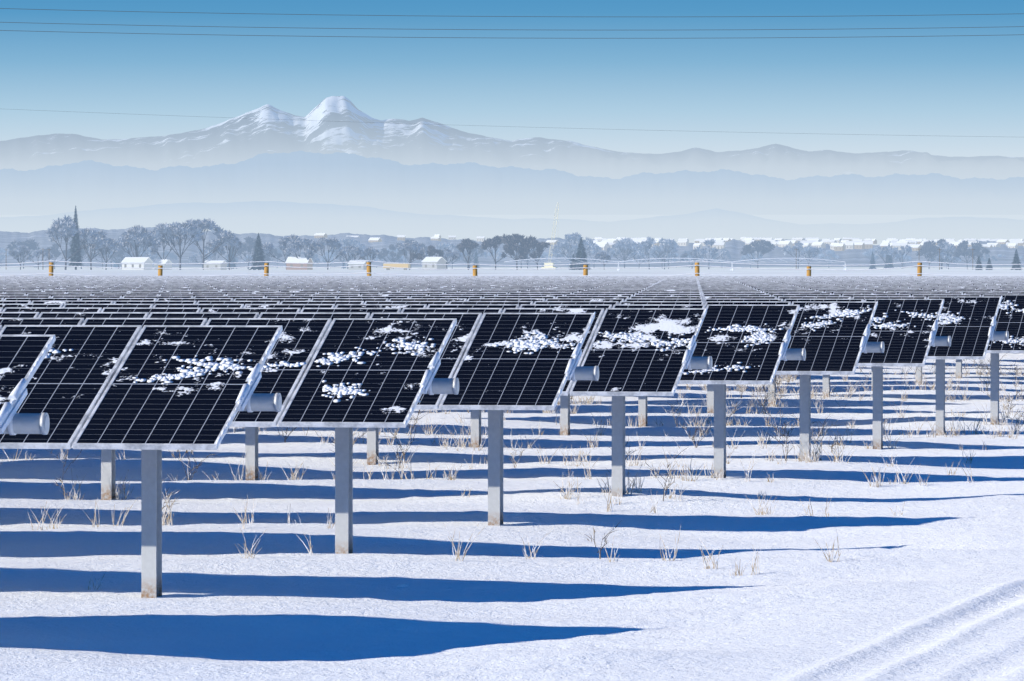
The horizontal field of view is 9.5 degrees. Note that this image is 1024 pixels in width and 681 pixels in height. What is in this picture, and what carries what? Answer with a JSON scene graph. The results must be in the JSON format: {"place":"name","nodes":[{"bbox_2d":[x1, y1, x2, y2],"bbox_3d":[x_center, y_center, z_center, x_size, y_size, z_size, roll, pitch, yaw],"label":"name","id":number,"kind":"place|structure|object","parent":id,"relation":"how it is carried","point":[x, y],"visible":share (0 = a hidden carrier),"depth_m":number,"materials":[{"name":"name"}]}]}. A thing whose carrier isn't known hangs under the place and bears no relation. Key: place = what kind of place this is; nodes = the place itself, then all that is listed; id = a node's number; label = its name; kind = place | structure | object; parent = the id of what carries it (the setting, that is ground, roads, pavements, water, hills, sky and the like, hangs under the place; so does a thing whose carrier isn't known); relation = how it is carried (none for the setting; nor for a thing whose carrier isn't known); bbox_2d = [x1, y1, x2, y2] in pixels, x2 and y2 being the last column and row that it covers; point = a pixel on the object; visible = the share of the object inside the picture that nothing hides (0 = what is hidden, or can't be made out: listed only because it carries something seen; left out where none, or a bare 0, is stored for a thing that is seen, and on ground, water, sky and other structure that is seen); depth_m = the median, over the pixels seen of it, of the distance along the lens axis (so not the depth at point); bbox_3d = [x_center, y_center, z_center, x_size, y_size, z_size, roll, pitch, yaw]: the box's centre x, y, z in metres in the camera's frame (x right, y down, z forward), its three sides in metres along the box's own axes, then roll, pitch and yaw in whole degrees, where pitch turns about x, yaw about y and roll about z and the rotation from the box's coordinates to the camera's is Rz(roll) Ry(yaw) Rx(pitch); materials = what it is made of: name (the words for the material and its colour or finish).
{"place":"outdoors","nodes":[
{"label":"outdoors","id":0,"kind":"place"},
{"bbox_2d":[0,267,1023,680],"bbox_3d":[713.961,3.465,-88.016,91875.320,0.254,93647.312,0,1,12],"label":"snow ground","id":1,"kind":"structure","parent":0,"point":[928,585],"depth_m":51.32,"materials":[{"name":"white snow"}]},
{"bbox_2d":[0,335,55,434],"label":"tracker row","id":2,"kind":"object","parent":1,"relation":"on","point":[20,355],"visible":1,"depth_m":38.28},
{"bbox_2d":[5,336,53,414],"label":"snow clumps","id":3,"kind":"object","parent":2,"relation":"on","point":[36,363],"visible":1,"depth_m":38.43,"materials":[{"name":"white snow"}]},
{"bbox_2d":[0,325,282,449],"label":"tracker row","id":4,"kind":"object","parent":1,"relation":"on","point":[86,393],"visible":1,"depth_m":43.90,"materials":[{"name":"black glass"}]},
{"bbox_2d":[45,331,279,443],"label":"snow clumps","id":5,"kind":"object","parent":4,"relation":"on","point":[223,364],"visible":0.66,"depth_m":44.11,"materials":[{"name":"white snow"}]},
{"bbox_2d":[141,450,161,597],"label":"tracker posts","id":6,"kind":"object","parent":1,"relation":"on","point":[151,523],"visible":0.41,"depth_m":43.94,"materials":[{"name":"grey metal"}]},
{"bbox_2d":[0,318,458,427],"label":"tracker row","id":7,"kind":"object","parent":1,"relation":"on","point":[393,383],"visible":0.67,"depth_m":49.85,"materials":[{"name":"black glass"}]},
{"bbox_2d":[261,324,454,424],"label":"snow clumps","id":8,"kind":"object","parent":7,"relation":"on","point":[342,389],"visible":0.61,"depth_m":50.01,"materials":[{"name":"white snow"}]},
{"bbox_2d":[0,277,471,277],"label":"tracker row","id":9,"kind":"object","parent":1,"relation":"on","point":[235,277],"visible":0.09,"depth_m":217.97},
{"bbox_2d":[121,257,446,269],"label":"farm buildings","id":10,"kind":"structure","parent":1,"relation":"on","point":[132,263],"depth_m":3045.86,"materials":[{"name":"white"}]},
{"bbox_2d":[0,312,598,409],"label":"tracker row","id":11,"kind":"object","parent":1,"relation":"on","point":[481,367],"visible":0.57,"depth_m":55.78,"materials":[{"name":"black glass"}]},
{"bbox_2d":[419,312,594,405],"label":"snow clumps","id":12,"kind":"object","parent":11,"relation":"on","point":[531,343],"visible":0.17,"depth_m":55.93,"materials":[{"name":"white snow"}]},
{"bbox_2d":[20,546,646,586],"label":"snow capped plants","id":13,"kind":"object","parent":1,"relation":"on","point":[403,585],"visible":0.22,"depth_m":45.94,"materials":[{"name":"white snow"}]},
{"bbox_2d":[335,427,352,553],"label":"tracker posts","id":14,"kind":"object","parent":1,"relation":"on","point":[343,490],"visible":0.54,"depth_m":49.82,"materials":[{"name":"grey metal"}]},
{"bbox_2d":[0,307,712,395],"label":"tracker row","id":15,"kind":"object","parent":1,"relation":"on","point":[631,369],"visible":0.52,"depth_m":61.78,"materials":[{"name":"black glass"}]},
{"bbox_2d":[598,308,706,392],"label":"snow clumps","id":16,"kind":"object","parent":15,"relation":"on","point":[625,336],"visible":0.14,"depth_m":61.72,"materials":[{"name":"white snow"}]},
{"bbox_2d":[101,396,624,499],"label":"support posts","id":17,"kind":"object","parent":1,"relation":"on","point":[108,470],"visible":0.45,"depth_m":61.57,"materials":[{"name":"grey metal"}]},
{"bbox_2d":[0,304,805,384],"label":"tracker row","id":18,"kind":"object","parent":1,"relation":"on","point":[724,348],"visible":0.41,"depth_m":67.81,"materials":[{"name":"black glass"}]},
{"bbox_2d":[683,309,797,382],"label":"snow clumps","id":19,"kind":"object","parent":18,"relation":"on","point":[755,337],"visible":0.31,"depth_m":67.47,"materials":[{"name":"white snow"}]},
{"bbox_2d":[0,300,884,374],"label":"tracker row","id":20,"kind":"object","parent":1,"relation":"on","point":[834,349],"visible":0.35,"depth_m":73.62,"materials":[{"name":"black glass"}]},
{"bbox_2d":[801,301,877,359],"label":"snow clumps","id":21,"kind":"object","parent":20,"relation":"on","point":[845,312],"visible":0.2,"depth_m":73.79,"materials":[{"name":"white snow"}]},
{"bbox_2d":[0,298,950,366],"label":"tracker row","id":22,"kind":"object","parent":1,"relation":"on","point":[905,346],"visible":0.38,"depth_m":79.68,"materials":[{"name":"black glass"}]},
{"bbox_2d":[871,301,943,360],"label":"snow clumps","id":23,"kind":"object","parent":22,"relation":"on","point":[889,324],"visible":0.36,"depth_m":79.47,"materials":[{"name":"white snow"}]},
{"bbox_2d":[245,384,725,479],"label":"support posts","id":24,"kind":"object","parent":1,"relation":"on","point":[251,453],"visible":0.49,"depth_m":67.45,"materials":[{"name":"grey metal"}]},
{"bbox_2d":[488,410,502,525],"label":"tracker posts","id":25,"kind":"object","parent":1,"relation":"on","point":[495,467],"visible":0.59,"depth_m":55.69,"materials":[{"name":"grey metal"}]},
{"bbox_2d":[6,233,990,268],"bbox_3d":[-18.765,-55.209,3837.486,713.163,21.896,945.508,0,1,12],"label":"tree belt","id":26,"kind":"object","parent":1,"relation":"on","point":[666,247],"visible":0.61,"depth_m":3563.21,"materials":[{"name":"grey plant"}]},
{"bbox_2d":[0,295,1008,358],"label":"tracker row","id":27,"kind":"object","parent":1,"relation":"on","point":[970,335],"visible":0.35,"depth_m":85.62,"materials":[{"name":"black glass"}]},
{"bbox_2d":[938,296,1001,354],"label":"snow clumps","id":28,"kind":"object","parent":27,"relation":"on","point":[949,317],"visible":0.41,"depth_m":85.32,"materials":[{"name":"white snow"}]},
{"bbox_2d":[0,280,1010,281],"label":"tracker row","id":29,"kind":"object","parent":1,"relation":"on","point":[159,280],"visible":0.09,"depth_m":175.23,"materials":[{"name":"black glass"}]},
{"bbox_2d":[0,293,1023,352],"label":"tracker row","id":30,"kind":"object","parent":1,"relation":"on","point":[1012,323],"visible":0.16,"depth_m":92.38,"materials":[{"name":"black glass"}]},
{"bbox_2d":[989,300,1023,346],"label":"snow clumps","id":31,"kind":"object","parent":30,"relation":"on","point":[1010,340],"visible":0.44,"depth_m":90.42,"materials":[{"name":"white snow"}]},
{"bbox_2d":[0,260,1023,275],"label":"perimeter fence","id":32,"kind":"object","parent":1,"relation":"on","point":[51,265],"visible":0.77,"depth_m":255.14,"materials":[{"name":"grey metal"}]},
{"bbox_2d":[0,292,1023,295],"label":"tracker row","id":33,"kind":"object","parent":1,"relation":"on","point":[496,293],"visible":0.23,"depth_m":99.60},
{"bbox_2d":[0,290,1023,293],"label":"tracker row","id":34,"kind":"object","parent":1,"relation":"on","point":[317,291],"visible":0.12,"depth_m":106.03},
{"bbox_2d":[0,289,1023,291],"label":"tracker row","id":35,"kind":"object","parent":1,"relation":"on","point":[640,290],"visible":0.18,"depth_m":111.52,"materials":[{"name":"black glass"}]},
{"bbox_2d":[0,8,1023,269],"bbox_3d":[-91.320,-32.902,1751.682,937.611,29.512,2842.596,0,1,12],"label":"power lines","id":36,"kind":"object","parent":1,"relation":"on","point":[476,16],"visible":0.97,"depth_m":326.92,"materials":[{"name":"grey metal"}]},
{"bbox_2d":[0,288,1023,290],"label":"tracker row","id":37,"kind":"object","parent":1,"relation":"on","point":[933,289],"visible":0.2,"depth_m":117.62,"materials":[{"name":"black glass"}]},
{"bbox_2d":[0,286,1023,289],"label":"tracker row","id":38,"kind":"object","parent":1,"relation":"on","point":[472,287],"visible":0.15,"depth_m":124.22,"materials":[{"name":"black glass"}]},
{"bbox_2d":[0,285,1023,287],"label":"tracker row","id":39,"kind":"object","parent":1,"relation":"on","point":[504,286],"visible":0.11,"depth_m":130.17,"materials":[{"name":"black glass"}]},
{"bbox_2d":[0,281,1023,282],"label":"tracker row","id":40,"kind":"object","parent":1,"relation":"on","point":[512,281],"visible":0.09,"depth_m":166.90,"materials":[{"name":"black glass"}]},
{"bbox_2d":[0,282,1023,283],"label":"tracker row","id":41,"kind":"object","parent":1,"relation":"on","point":[313,282],"visible":0.1,"depth_m":155.84,"materials":[{"name":"black glass"}]},
{"bbox_2d":[0,246,1023,267],"bbox_3d":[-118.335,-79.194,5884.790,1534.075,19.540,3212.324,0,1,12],"label":"tree belt","id":42,"kind":"object","parent":1,"relation":"on","point":[868,252],"visible":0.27,"depth_m":4825.23,"materials":[{"name":"grey plant"}]},
{"bbox_2d":[1,284,1023,285],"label":"tracker row","id":43,"kind":"object","parent":1,"relation":"on","point":[513,284],"visible":0.13,"depth_m":142.39,"materials":[{"name":"black glass"}]},
{"bbox_2d":[3,353,1023,589],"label":"dry weeds","id":44,"kind":"object","parent":1,"relation":"on","point":[728,423],"visible":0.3,"depth_m":73.96,"materials":[{"name":"plant"}]},
{"bbox_2d":[8,206,1020,269],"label":"tree line","id":45,"kind":"object","parent":1,"relation":"on","point":[94,239],"visible":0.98,"depth_m":3045.44,"materials":[{"name":"grey plant"}]},
{"bbox_2d":[5,280,1023,280],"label":"tracker row","id":46,"kind":"object","parent":1,"relation":"on","point":[646,280],"visible":0.1,"depth_m":178.35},
{"bbox_2d":[16,279,1023,280],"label":"tracker row","id":47,"kind":"object","parent":1,"relation":"on","point":[674,279],"visible":0.13,"depth_m":190.36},
{"bbox_2d":[24,277,1023,277],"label":"tracker row","id":48,"kind":"object","parent":1,"relation":"on","point":[742,277],"visible":0.05,"depth_m":220.31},
{"bbox_2d":[26,278,1022,278],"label":"tracker row","id":49,"kind":"object","parent":1,"relation":"on","point":[567,278],"visible":0.16,"depth_m":203.29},
{"bbox_2d":[49,276,1023,276],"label":"tracker row","id":50,"kind":"object","parent":1,"relation":"on","point":[718,276],"visible":0.05,"depth_m":238.75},
{"bbox_2d":[541,202,558,267],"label":"crane boom","id":51,"kind":"object","parent":1,"relation":"on","point":[553,264],"visible":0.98,"depth_m":3398.61,"materials":[{"name":"beige metal"}]},
{"bbox_2d":[125,282,1023,283],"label":"tracker row","id":52,"kind":"object","parent":1,"relation":"on","point":[772,282],"visible":0.11,"depth_m":159.36,"materials":[{"name":"black glass"}]},
{"bbox_2d":[367,375,810,464],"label":"support posts","id":53,"kind":"object","parent":1,"relation":"on","point":[805,423],"visible":0.28,"depth_m":73.32,"materials":[{"name":"grey metal"}]},
{"bbox_2d":[505,258,846,270],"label":"pivot irrigator","id":54,"kind":"object","parent":1,"relation":"on","point":[844,269],"visible":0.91,"depth_m":2459.05,"materials":[{"name":"silver metal"}]},
{"bbox_2d":[471,366,882,448],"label":"support posts","id":55,"kind":"object","parent":1,"relation":"on","point":[877,410],"visible":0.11,"depth_m":79.20,"materials":[{"name":"grey metal"}]},
{"bbox_2d":[707,384,713,412],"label":"tracker posts","id":56,"kind":"object","parent":1,"relation":"on","point":[710,396],"visible":0.05,"depth_m":97.89,"materials":[{"name":"grey metal"}]},
{"bbox_2d":[560,359,944,435],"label":"support posts","id":57,"kind":"object","parent":1,"relation":"on","point":[940,399],"visible":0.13,"depth_m":85.07,"materials":[{"name":"grey metal"}]},
{"bbox_2d":[768,375,775,406],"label":"tracker posts","id":58,"kind":"object","parent":1,"relation":"on","point":[769,397],"depth_m":103.77,"materials":[{"name":"grey metal"}]},
{"bbox_2d":[638,353,998,426],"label":"support posts","id":59,"kind":"object","parent":1,"relation":"on","point":[994,384],"visible":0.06,"depth_m":90.94,"materials":[{"name":"grey metal"}]},
{"bbox_2d":[823,375,829,397],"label":"tracker posts","id":60,"kind":"object","parent":1,"relation":"on","point":[826,382],"depth_m":109.64,"materials":[{"name":"grey metal"}]},
{"bbox_2d":[871,366,872,390],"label":"tracker posts","id":61,"kind":"object","parent":1,"relation":"on","point":[871,378],"depth_m":115.53,"materials":[{"name":"grey metal"}]},
{"bbox_2d":[916,367,921,384],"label":"tracker posts","id":62,"kind":"object","parent":1,"relation":"on","point":[918,372],"depth_m":121.39,"materials":[{"name":"grey metal"}]},
{"bbox_2d":[956,359,961,377],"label":"tracker posts","id":63,"kind":"object","parent":1,"relation":"on","point":[958,365],"depth_m":127.27,"materials":[{"name":"grey metal"}]},
{"bbox_2d":[0,151,1023,214],"bbox_3d":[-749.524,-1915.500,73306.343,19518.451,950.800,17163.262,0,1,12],"label":"mountain range","id":64,"kind":"structure","parent":0,"point":[466,188],"depth_m":71421.81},
{"bbox_2d":[0,96,1023,179],"bbox_3d":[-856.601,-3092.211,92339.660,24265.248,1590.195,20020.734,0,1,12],"label":"mountain range","id":65,"kind":"structure","parent":0,"point":[244,137],"depth_m":91663.30,"materials":[{"name":"white snow"}]},
{"bbox_2d":[0,201,1023,239],"bbox_3d":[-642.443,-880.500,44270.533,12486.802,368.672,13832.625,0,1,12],"label":"foothill ridge","id":66,"kind":"structure","parent":0,"point":[278,218],"depth_m":43087.34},
{"bbox_2d":[0,226,1023,266],"bbox_3d":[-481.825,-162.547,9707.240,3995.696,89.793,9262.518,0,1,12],"label":"trees","id":67,"kind":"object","parent":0,"point":[733,247],"depth_m":5901.41,"materials":[{"name":"plant"}]},
{"bbox_2d":[314,233,1023,250],"bbox_3d":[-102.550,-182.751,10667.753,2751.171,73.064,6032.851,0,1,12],"label":"hills","id":68,"kind":"structure","parent":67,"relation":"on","point":[838,244],"depth_m":9026.49,"materials":[{"name":"grey"}]},
{"bbox_2d":[0,0,1023,244],"label":"sky","id":69,"kind":"structure","parent":0,"point":[684,69],"materials":[{"name":"blue"}]}
]}

